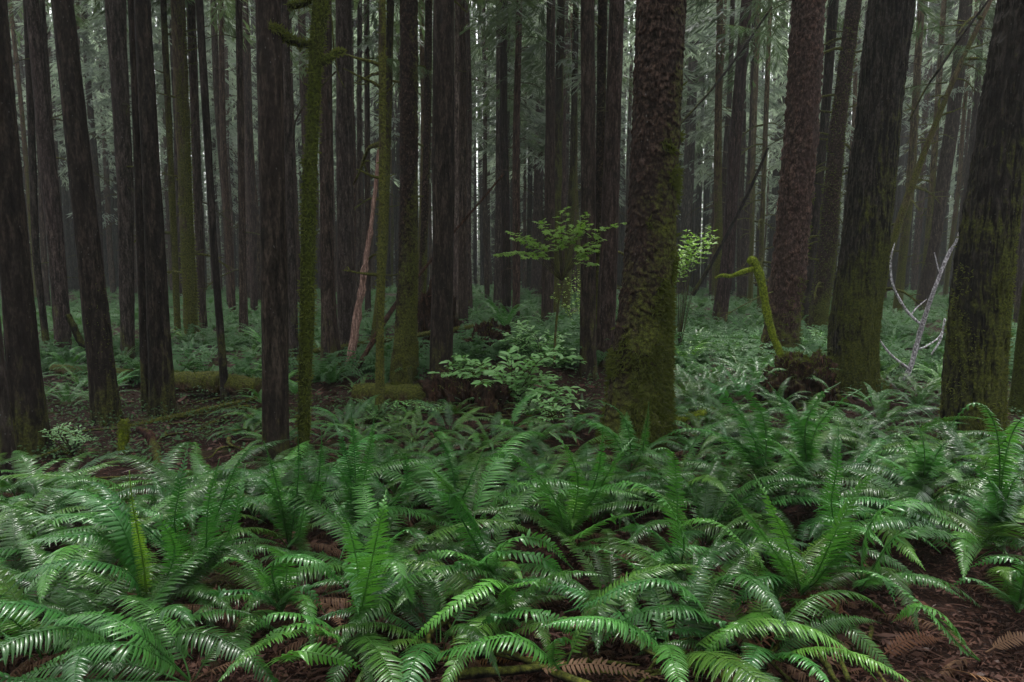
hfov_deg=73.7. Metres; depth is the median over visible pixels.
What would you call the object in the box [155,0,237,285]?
conifer tree
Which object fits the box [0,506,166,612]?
sword fern
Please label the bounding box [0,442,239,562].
sword fern
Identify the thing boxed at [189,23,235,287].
conifer tree
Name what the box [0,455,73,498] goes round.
sword fern
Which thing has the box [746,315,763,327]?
sword fern
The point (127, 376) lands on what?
sword fern
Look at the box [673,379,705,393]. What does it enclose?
sword fern
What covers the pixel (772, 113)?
conifer tree
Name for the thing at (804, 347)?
sword fern
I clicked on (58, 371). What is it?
fallen log
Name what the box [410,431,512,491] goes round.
sword fern
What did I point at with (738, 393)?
sword fern
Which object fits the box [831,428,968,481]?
sword fern
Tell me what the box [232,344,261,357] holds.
sword fern
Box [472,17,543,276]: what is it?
conifer tree
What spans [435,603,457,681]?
fallen stick
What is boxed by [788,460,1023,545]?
sword fern
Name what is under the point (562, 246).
maple sapling
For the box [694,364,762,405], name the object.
sword fern
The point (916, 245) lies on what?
conifer tree
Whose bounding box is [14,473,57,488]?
fallen stick
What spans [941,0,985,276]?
conifer tree
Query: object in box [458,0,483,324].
conifer tree
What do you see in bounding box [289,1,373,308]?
conifer tree
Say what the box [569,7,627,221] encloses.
conifer tree
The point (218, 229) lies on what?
conifer tree
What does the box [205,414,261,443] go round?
sword fern
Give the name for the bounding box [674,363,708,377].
sword fern
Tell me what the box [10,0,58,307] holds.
conifer tree
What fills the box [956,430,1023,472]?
sword fern
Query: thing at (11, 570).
sword fern
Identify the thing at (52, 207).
conifer tree
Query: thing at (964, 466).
sword fern
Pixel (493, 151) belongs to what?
conifer tree
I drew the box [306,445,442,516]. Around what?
sword fern
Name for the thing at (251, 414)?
fallen stick
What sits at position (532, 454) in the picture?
sword fern
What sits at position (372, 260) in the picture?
conifer tree
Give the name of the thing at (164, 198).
conifer tree
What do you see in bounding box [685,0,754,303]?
conifer tree
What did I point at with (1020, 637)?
dead fern frond
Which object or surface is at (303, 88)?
conifer tree
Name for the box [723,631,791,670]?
dead fern frond
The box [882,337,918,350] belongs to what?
sword fern
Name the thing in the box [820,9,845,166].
conifer tree
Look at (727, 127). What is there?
conifer tree
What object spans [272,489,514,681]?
sword fern
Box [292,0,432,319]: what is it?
conifer tree
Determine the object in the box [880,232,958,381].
white branch
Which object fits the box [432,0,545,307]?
conifer tree
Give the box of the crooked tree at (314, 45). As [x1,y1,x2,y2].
[267,0,346,460]
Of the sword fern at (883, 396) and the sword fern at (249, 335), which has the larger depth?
the sword fern at (249, 335)
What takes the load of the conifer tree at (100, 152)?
on the forest floor
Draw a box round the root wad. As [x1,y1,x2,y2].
[755,348,850,409]
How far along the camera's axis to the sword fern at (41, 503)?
3.71 m
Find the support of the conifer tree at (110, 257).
on the forest floor
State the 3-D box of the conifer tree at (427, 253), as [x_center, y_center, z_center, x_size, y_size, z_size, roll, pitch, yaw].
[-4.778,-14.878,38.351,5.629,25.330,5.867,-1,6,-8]
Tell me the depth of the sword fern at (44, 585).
3.67 m
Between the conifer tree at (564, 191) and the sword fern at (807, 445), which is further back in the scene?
the conifer tree at (564, 191)
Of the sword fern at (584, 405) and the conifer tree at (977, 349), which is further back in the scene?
the sword fern at (584, 405)
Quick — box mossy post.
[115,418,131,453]
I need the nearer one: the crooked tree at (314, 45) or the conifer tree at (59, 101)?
the crooked tree at (314, 45)
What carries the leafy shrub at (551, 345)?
on the forest floor
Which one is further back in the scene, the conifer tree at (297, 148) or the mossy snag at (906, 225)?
the conifer tree at (297, 148)
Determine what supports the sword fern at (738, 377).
on the forest floor
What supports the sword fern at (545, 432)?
on the forest floor
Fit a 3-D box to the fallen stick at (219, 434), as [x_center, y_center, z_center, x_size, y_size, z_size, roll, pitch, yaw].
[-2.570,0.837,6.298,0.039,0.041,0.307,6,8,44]
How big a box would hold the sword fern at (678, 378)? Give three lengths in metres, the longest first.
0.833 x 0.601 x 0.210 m
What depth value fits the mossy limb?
8.55 m
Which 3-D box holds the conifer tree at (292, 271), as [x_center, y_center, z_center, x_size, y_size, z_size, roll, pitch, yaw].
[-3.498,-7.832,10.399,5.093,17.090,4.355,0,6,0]
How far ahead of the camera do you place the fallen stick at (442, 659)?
2.71 m
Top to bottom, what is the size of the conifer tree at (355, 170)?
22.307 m
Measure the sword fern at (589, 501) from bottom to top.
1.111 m
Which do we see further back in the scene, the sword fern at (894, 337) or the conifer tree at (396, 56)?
the conifer tree at (396, 56)
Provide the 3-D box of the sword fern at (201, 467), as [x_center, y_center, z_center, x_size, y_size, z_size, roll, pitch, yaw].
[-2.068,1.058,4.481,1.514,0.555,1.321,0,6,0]
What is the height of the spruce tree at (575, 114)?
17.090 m
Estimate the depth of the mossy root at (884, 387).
8.36 m
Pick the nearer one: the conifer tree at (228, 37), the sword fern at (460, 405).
the sword fern at (460, 405)
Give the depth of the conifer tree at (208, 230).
79.78 m
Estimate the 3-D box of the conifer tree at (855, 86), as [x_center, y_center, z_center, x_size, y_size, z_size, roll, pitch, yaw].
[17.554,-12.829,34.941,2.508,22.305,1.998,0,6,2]
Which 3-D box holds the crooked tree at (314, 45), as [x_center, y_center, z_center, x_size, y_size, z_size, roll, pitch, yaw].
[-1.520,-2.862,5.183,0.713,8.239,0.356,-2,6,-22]
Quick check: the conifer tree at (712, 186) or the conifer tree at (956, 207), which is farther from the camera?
the conifer tree at (712, 186)
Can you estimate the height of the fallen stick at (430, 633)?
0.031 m
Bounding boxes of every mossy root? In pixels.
[675,405,714,424]
[880,377,897,397]
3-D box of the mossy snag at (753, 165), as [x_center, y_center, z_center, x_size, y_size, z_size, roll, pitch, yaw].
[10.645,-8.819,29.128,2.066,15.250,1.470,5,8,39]
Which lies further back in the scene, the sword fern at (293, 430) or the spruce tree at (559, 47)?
the spruce tree at (559, 47)
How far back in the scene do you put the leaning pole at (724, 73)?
16.39 m
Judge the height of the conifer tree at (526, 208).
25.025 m
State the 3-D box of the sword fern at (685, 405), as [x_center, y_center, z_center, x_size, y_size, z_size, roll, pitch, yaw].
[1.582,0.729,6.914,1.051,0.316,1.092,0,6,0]
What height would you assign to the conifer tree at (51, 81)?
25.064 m
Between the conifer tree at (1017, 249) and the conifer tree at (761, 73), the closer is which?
the conifer tree at (1017, 249)
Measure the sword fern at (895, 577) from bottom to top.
1.085 m
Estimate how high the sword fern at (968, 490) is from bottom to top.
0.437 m
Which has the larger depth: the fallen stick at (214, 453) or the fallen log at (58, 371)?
the fallen log at (58, 371)
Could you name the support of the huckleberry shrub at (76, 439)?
on the forest floor
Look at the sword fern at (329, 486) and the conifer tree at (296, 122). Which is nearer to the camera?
the sword fern at (329, 486)
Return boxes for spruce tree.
[76,0,233,334]
[332,0,513,338]
[342,0,394,418]
[385,0,551,300]
[388,0,467,384]
[470,0,635,311]
[509,0,632,310]
[578,0,623,324]
[593,0,686,454]
[712,0,844,360]
[805,0,980,335]
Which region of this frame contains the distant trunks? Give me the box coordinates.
[0,0,994,294]
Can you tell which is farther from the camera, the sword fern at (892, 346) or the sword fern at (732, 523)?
the sword fern at (892, 346)
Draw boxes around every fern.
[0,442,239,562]
[0,449,145,544]
[0,453,78,502]
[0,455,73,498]
[0,457,23,473]
[0,465,118,546]
[0,470,265,642]
[0,476,292,604]
[0,482,157,565]
[0,504,180,574]
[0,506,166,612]
[0,513,183,665]
[0,521,46,622]
[0,535,286,681]
[0,537,226,681]
[0,553,152,638]
[0,595,286,681]
[41,346,85,367]
[44,366,87,386]
[44,378,88,401]
[45,385,71,396]
[49,381,140,404]
[55,470,287,586]
[77,440,300,627]
[79,369,139,383]
[94,445,317,538]
[96,439,290,497]
[114,344,138,361]
[146,441,336,537]
[167,447,339,525]
[172,338,214,358]
[172,434,443,561]
[173,331,216,345]
[175,537,352,667]
[184,343,229,360]
[192,431,365,562]
[202,407,318,429]
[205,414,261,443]
[218,570,439,681]
[229,388,261,402]
[229,410,344,450]
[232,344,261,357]
[232,474,535,632]
[233,444,394,523]
[234,329,261,343]
[242,327,261,343]
[254,363,297,385]
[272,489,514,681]
[273,409,464,558]
[286,431,609,583]
[289,375,314,394]
[292,548,569,681]
[295,394,385,437]
[298,527,526,650]
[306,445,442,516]
[312,362,359,383]
[312,420,396,449]
[313,461,486,549]
[314,402,372,428]
[324,438,445,473]
[327,423,420,451]
[337,438,471,506]
[338,374,367,398]
[345,397,391,410]
[352,396,403,421]
[360,400,444,424]
[365,411,420,431]
[366,559,607,681]
[369,432,485,460]
[379,403,440,422]
[383,451,517,512]
[386,404,446,432]
[388,427,532,531]
[391,453,643,546]
[394,416,428,449]
[404,399,483,438]
[407,474,590,598]
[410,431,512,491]
[417,563,708,671]
[426,430,541,453]
[429,398,475,413]
[441,457,568,491]
[449,412,528,448]
[453,393,558,433]
[460,425,641,488]
[470,426,642,550]
[471,297,545,325]
[483,441,577,474]
[484,422,580,455]
[492,452,635,524]
[493,526,728,655]
[495,443,706,534]
[498,535,877,681]
[504,396,551,415]
[519,408,602,444]
[531,412,704,528]
[554,400,680,470]
[557,453,844,585]
[564,540,789,680]
[569,447,818,593]
[570,393,602,408]
[581,413,603,433]
[588,444,827,541]
[614,417,761,498]
[632,459,887,575]
[632,543,909,681]
[639,424,753,463]
[658,365,828,489]
[666,448,897,531]
[668,499,936,588]
[669,517,899,681]
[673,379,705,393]
[673,384,714,421]
[673,420,798,458]
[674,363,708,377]
[674,366,700,383]
[674,372,734,404]
[674,413,767,456]
[675,342,714,360]
[675,368,726,387]
[675,382,766,424]
[675,401,721,414]
[675,408,696,419]
[682,405,795,451]
[686,328,718,342]
[686,357,741,377]
[691,391,779,424]
[692,368,746,388]
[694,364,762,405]
[703,417,879,461]
[708,344,755,359]
[709,368,767,396]
[711,356,774,379]
[714,323,742,333]
[714,362,753,384]
[714,420,787,432]
[717,355,759,368]
[723,470,900,623]
[727,315,750,324]
[727,373,764,386]
[729,452,1007,570]
[735,382,860,494]
[736,377,811,408]
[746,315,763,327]
[748,358,773,374]
[749,363,837,390]
[754,392,845,424]
[763,423,958,496]
[784,402,944,448]
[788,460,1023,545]
[789,400,936,462]
[789,461,898,529]
[793,422,981,637]
[794,343,812,356]
[794,406,893,434]
[801,329,826,347]
[810,415,989,459]
[813,464,1023,582]
[815,454,1023,535]
[820,390,939,432]
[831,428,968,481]
[841,382,916,406]
[848,570,980,681]
[851,416,988,489]
[859,418,1023,500]
[869,385,940,406]
[876,372,940,394]
[877,402,1012,438]
[880,361,919,380]
[880,372,925,388]
[881,329,915,341]
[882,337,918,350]
[882,341,911,349]
[884,337,928,347]
[890,427,1023,481]
[894,402,1023,546]
[900,332,937,343]
[909,369,941,386]
[911,423,1020,456]
[913,357,942,379]
[914,331,945,344]
[914,377,940,401]
[923,445,1023,487]
[947,555,1023,612]
[948,455,1023,504]
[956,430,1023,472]
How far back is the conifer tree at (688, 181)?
38.49 m
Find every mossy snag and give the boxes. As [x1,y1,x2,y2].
[735,0,775,300]
[741,0,783,312]
[886,0,993,308]
[892,0,950,315]
[902,0,955,284]
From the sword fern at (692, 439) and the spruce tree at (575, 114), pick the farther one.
the spruce tree at (575, 114)
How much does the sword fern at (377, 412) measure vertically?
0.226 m
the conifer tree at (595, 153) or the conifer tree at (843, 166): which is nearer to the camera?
the conifer tree at (595, 153)
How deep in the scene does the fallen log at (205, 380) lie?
8.56 m
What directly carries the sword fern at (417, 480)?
on the forest floor
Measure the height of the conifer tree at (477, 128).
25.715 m
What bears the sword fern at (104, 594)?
on the forest floor
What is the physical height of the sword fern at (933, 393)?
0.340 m
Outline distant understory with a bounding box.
[39,167,953,286]
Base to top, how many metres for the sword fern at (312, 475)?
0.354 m
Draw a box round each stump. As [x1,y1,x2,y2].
[336,362,343,380]
[459,317,511,360]
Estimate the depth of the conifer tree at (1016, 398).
7.43 m
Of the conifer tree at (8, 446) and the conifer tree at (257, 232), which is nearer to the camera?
the conifer tree at (8, 446)
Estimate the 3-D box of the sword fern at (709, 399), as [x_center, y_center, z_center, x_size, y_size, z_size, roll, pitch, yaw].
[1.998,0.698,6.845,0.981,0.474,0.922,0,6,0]
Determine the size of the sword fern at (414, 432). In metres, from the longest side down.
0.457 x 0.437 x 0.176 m
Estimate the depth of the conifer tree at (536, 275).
41.04 m
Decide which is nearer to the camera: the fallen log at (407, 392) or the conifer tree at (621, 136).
the fallen log at (407, 392)
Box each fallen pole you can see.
[88,395,257,429]
[200,408,246,428]
[313,324,473,352]
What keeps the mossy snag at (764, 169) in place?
on the forest floor
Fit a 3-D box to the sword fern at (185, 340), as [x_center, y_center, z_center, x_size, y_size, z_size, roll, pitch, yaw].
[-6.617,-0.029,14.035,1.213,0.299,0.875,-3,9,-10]
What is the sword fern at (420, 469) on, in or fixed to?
on the forest floor
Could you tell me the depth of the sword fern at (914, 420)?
6.83 m
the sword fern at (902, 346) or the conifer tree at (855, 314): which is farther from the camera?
the sword fern at (902, 346)
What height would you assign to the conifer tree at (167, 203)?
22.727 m
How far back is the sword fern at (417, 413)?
6.62 m
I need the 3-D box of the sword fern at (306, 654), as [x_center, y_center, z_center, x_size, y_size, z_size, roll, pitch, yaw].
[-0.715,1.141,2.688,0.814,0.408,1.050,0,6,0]
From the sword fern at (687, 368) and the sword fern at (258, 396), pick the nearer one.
the sword fern at (258, 396)
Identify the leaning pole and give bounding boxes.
[352,173,503,374]
[681,7,771,123]
[691,148,768,295]
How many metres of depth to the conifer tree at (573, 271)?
36.67 m
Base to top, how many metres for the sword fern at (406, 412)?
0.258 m
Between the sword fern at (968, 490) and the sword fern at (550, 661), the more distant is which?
the sword fern at (968, 490)
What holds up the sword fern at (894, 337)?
on the forest floor
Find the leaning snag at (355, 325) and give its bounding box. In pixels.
[345,149,378,367]
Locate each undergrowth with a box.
[0,283,1016,386]
[1,294,1023,469]
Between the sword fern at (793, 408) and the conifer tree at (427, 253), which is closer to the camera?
the sword fern at (793, 408)
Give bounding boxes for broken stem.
[65,313,85,351]
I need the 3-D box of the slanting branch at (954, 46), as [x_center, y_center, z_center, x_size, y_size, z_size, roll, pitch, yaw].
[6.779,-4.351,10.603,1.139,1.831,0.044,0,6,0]
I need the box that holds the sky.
[49,0,928,265]
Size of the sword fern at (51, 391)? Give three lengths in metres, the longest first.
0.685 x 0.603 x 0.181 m
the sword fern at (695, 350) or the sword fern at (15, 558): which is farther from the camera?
the sword fern at (695, 350)
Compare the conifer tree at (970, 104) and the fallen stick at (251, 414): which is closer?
the fallen stick at (251, 414)
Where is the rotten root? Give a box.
[135,426,162,464]
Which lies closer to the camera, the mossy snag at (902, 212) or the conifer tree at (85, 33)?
the mossy snag at (902, 212)
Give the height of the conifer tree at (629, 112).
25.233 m
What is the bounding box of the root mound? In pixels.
[407,365,527,419]
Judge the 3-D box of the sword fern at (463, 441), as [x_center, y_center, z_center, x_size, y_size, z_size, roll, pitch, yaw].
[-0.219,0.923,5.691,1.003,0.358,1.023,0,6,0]
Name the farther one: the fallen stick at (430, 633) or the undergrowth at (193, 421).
the undergrowth at (193, 421)
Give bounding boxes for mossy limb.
[715,255,783,356]
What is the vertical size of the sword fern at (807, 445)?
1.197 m
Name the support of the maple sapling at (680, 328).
on the forest floor
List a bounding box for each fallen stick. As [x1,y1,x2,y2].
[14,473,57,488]
[20,443,65,463]
[58,426,145,435]
[89,475,174,478]
[159,427,211,438]
[168,419,228,424]
[194,404,250,414]
[204,446,232,458]
[217,428,245,436]
[226,436,242,448]
[242,404,259,419]
[362,642,519,681]
[391,641,492,664]
[398,638,424,678]
[425,615,451,661]
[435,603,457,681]
[457,660,639,679]
[467,636,579,663]
[468,412,536,416]
[494,647,590,681]
[540,413,584,418]
[555,626,673,657]
[581,632,620,673]
[584,664,729,674]
[638,637,694,681]
[647,624,722,674]
[648,624,732,681]
[730,604,801,657]
[745,611,830,618]
[750,634,793,681]
[762,627,839,681]
[832,594,850,681]
[866,625,885,681]
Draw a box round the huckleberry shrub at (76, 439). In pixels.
[39,422,94,455]
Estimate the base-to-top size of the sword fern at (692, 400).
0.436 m
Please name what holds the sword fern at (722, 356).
on the forest floor
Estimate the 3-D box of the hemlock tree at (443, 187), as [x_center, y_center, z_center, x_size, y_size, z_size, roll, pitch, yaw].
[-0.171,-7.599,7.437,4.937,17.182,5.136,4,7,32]
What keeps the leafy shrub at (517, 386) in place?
on the forest floor
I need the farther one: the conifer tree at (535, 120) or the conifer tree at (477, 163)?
the conifer tree at (477, 163)
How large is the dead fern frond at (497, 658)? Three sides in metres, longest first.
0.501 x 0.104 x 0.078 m
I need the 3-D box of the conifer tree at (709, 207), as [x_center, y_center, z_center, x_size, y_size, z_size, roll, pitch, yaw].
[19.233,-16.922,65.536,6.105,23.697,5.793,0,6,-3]
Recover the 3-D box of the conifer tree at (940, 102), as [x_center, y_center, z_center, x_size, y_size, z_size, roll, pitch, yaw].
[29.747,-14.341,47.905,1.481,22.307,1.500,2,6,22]
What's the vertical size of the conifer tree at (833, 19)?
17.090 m
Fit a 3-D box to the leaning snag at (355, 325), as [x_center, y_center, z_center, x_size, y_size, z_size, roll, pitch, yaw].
[-2.315,-1.252,10.526,0.617,3.442,0.176,0,6,0]
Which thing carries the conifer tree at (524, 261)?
on the forest floor
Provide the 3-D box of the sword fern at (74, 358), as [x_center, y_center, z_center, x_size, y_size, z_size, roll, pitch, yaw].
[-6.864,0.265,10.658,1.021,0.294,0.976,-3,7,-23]
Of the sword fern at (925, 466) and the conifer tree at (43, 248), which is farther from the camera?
the conifer tree at (43, 248)
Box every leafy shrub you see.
[428,345,585,412]
[493,320,585,367]
[518,397,578,424]
[550,269,579,323]
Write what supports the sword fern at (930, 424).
on the forest floor
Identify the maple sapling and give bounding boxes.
[493,206,626,364]
[674,226,718,347]
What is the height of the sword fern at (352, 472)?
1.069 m
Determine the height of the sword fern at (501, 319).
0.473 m
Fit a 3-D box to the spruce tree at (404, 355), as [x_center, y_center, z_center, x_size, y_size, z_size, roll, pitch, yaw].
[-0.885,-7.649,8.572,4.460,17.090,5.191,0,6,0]
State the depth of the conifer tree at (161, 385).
7.44 m
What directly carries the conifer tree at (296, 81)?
on the forest floor
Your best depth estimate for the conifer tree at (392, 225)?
50.93 m
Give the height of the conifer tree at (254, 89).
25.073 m
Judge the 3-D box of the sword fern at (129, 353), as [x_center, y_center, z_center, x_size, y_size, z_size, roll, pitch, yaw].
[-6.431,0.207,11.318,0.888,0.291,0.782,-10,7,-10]
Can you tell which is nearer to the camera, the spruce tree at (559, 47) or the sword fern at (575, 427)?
the sword fern at (575, 427)
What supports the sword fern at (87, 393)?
on the forest floor
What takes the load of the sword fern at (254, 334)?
on the forest floor
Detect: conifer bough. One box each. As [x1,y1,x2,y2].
[365,57,432,78]
[717,24,786,56]
[903,82,946,103]
[911,24,976,41]
[938,43,986,75]
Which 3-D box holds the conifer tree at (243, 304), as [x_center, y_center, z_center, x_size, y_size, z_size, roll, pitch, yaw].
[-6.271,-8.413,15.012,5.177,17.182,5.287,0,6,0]
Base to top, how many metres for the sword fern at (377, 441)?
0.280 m
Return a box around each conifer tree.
[0,0,53,459]
[0,317,19,489]
[8,0,37,297]
[8,0,115,266]
[8,0,129,269]
[8,0,157,273]
[8,14,37,164]
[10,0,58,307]
[13,0,113,350]
[15,2,69,267]
[16,0,164,272]
[20,3,132,208]
[23,0,153,348]
[48,0,171,275]
[51,0,112,179]
[51,0,124,426]
[53,40,112,204]
[58,1,132,293]
[62,31,105,225]
[80,0,166,294]
[80,0,212,210]
[85,29,165,293]
[86,0,251,338]
[92,0,235,276]
[93,27,134,255]
[94,31,108,226]
[97,44,163,194]
[104,0,183,363]
[108,0,230,278]
[126,0,230,296]
[127,0,311,334]
[128,0,147,410]
[130,10,206,292]
[134,0,177,416]
[153,16,173,290]
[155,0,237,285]
[155,59,191,280]
[159,3,208,226]
[160,1,257,288]
[172,0,307,332]
[172,1,257,289]
[189,1,257,256]
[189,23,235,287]
[189,52,234,196]
[191,154,219,279]
[195,0,230,402]
[201,0,237,239]
[204,3,257,297]
[204,53,236,251]
[206,0,293,311]
[207,0,237,315]
[211,4,335,204]
[230,0,259,313]
[232,3,259,225]
[235,11,260,306]
[254,22,336,222]
[281,0,306,367]
[289,0,432,300]
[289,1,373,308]
[292,0,356,288]
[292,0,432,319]
[292,24,336,189]
[293,3,399,296]
[295,8,333,250]
[296,67,372,248]
[296,143,300,233]
[317,26,374,233]
[319,0,344,365]
[332,0,475,232]
[332,1,424,284]
[334,0,394,358]
[335,5,373,303]
[355,15,377,264]
[355,19,432,272]
[362,3,376,289]
[363,6,419,286]
[375,0,488,278]
[393,12,432,291]
[396,0,432,291]
[398,3,495,157]
[418,75,420,184]
[431,0,511,163]
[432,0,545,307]
[432,125,479,232]
[453,0,550,318]
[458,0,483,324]
[459,0,635,324]
[465,0,496,315]
[469,0,534,298]
[471,48,493,286]
[472,1,544,265]
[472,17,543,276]
[472,27,527,238]
[474,2,555,272]
[477,26,527,247]
[480,5,544,286]
[480,10,579,288]
[490,0,595,320]
[491,0,528,315]
[509,3,580,294]
[509,21,533,287]
[510,4,595,240]
[520,0,596,260]
[520,83,545,230]
[520,176,532,242]
[522,0,596,305]
[565,0,733,206]
[566,0,596,300]
[568,4,633,219]
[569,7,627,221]
[569,99,580,294]
[595,0,635,247]
[595,0,715,84]
[596,8,627,200]
[596,14,634,234]
[621,64,685,205]
[622,1,634,243]
[676,37,698,273]
[677,1,722,295]
[678,50,696,220]
[679,8,747,237]
[680,2,762,295]
[682,0,790,322]
[684,0,752,300]
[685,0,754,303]
[685,0,790,301]
[686,0,787,298]
[686,0,790,272]
[692,17,714,277]
[694,0,777,234]
[697,1,790,293]
[702,54,715,285]
[732,0,959,322]
[732,1,779,288]
[746,1,779,286]
[756,15,779,270]
[757,2,836,213]
[765,10,845,218]
[767,19,820,162]
[770,9,848,208]
[771,0,863,257]
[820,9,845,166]
[821,0,973,297]
[821,39,848,221]
[827,0,915,397]
[830,97,852,256]
[831,0,923,136]
[835,43,857,234]
[844,5,864,164]
[881,55,932,317]
[897,0,969,291]
[902,0,995,312]
[903,0,970,283]
[908,0,996,296]
[910,59,930,284]
[915,63,956,232]
[918,7,990,249]
[930,0,993,101]
[936,6,947,174]
[937,0,1023,449]
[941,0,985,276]
[946,3,993,216]
[969,0,1023,327]
[973,9,994,63]
[1007,281,1023,416]
[1013,214,1021,310]
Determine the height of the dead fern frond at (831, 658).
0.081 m
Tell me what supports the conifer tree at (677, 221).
on the forest floor
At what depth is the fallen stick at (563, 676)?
2.63 m
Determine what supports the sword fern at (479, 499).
on the forest floor
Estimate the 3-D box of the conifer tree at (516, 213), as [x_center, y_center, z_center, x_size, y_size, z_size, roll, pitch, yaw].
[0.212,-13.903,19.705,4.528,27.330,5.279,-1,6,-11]
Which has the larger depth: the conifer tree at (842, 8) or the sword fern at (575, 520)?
the conifer tree at (842, 8)
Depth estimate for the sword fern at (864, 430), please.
5.97 m
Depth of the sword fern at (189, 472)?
4.79 m
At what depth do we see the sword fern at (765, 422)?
6.45 m
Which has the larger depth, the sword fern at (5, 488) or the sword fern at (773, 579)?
the sword fern at (5, 488)
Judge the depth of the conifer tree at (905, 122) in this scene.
38.62 m
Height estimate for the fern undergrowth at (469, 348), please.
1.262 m
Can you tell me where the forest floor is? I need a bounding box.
[0,275,1023,681]
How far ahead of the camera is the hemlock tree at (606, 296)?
10.09 m
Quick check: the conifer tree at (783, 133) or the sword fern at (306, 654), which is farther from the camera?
the conifer tree at (783, 133)
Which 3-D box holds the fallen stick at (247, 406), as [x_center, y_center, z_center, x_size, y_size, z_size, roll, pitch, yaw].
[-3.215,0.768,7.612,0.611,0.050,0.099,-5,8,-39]
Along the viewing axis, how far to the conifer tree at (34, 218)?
12.81 m
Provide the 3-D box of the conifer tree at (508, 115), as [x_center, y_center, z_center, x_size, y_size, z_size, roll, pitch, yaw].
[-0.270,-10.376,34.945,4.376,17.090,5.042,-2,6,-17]
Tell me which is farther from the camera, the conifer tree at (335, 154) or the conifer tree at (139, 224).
the conifer tree at (335, 154)
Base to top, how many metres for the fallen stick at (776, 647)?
0.037 m
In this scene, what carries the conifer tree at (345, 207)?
on the forest floor
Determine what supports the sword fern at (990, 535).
on the forest floor
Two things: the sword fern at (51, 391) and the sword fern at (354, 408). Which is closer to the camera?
the sword fern at (354, 408)
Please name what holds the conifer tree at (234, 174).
on the forest floor
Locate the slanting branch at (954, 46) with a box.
[908,0,988,120]
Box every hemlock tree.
[255,0,289,467]
[428,0,454,379]
[563,0,597,380]
[596,0,624,366]
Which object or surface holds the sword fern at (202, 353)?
on the forest floor
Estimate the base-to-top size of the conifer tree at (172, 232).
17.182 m
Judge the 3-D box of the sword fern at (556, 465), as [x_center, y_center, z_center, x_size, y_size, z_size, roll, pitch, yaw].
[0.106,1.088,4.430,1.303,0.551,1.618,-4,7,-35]
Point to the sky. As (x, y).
(49, 0)
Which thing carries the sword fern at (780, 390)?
on the forest floor
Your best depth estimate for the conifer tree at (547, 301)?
17.93 m
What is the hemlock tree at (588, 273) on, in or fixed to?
on the forest floor
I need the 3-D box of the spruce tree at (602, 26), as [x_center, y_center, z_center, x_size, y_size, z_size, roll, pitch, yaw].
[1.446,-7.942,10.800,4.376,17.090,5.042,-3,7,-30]
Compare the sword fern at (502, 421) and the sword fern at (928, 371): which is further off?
the sword fern at (928, 371)
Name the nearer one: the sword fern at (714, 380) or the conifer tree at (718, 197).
the sword fern at (714, 380)
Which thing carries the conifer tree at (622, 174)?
on the forest floor
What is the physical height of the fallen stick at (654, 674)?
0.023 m
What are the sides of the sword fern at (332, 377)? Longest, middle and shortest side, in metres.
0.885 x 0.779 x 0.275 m
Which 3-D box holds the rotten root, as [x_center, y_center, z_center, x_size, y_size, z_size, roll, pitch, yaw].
[-3.074,0.943,5.849,0.134,0.306,0.803,-5,8,-38]
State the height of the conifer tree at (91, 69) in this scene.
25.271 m
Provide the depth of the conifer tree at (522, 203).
60.61 m
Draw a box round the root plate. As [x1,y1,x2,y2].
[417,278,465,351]
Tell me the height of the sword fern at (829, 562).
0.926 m
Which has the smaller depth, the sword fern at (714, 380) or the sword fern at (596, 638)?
the sword fern at (596, 638)
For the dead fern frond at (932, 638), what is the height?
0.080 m
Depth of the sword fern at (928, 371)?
9.52 m
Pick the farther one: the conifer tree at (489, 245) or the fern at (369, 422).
the conifer tree at (489, 245)
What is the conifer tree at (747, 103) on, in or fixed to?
on the forest floor
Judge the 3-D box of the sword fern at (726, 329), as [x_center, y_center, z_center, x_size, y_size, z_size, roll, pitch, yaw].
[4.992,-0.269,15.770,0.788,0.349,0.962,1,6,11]
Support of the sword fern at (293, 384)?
on the forest floor
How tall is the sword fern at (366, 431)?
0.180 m
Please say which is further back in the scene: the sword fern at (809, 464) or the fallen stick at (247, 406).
the fallen stick at (247, 406)
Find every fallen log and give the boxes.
[49,364,134,382]
[174,370,220,394]
[219,373,261,397]
[351,381,425,406]
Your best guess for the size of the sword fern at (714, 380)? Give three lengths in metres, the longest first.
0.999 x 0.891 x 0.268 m
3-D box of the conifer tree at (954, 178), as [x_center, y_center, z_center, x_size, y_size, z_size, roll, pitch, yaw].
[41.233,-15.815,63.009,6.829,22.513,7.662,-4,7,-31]
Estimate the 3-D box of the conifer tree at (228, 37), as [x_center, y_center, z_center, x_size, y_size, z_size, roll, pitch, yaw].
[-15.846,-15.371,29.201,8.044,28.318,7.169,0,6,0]
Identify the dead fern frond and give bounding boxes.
[477,656,532,665]
[542,657,666,679]
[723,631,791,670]
[799,592,848,615]
[809,659,858,673]
[815,630,872,676]
[877,630,946,658]
[942,667,997,681]
[985,630,1023,652]
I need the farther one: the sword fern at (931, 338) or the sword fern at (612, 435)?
the sword fern at (931, 338)
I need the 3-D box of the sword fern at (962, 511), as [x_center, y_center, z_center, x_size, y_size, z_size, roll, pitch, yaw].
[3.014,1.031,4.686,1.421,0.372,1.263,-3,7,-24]

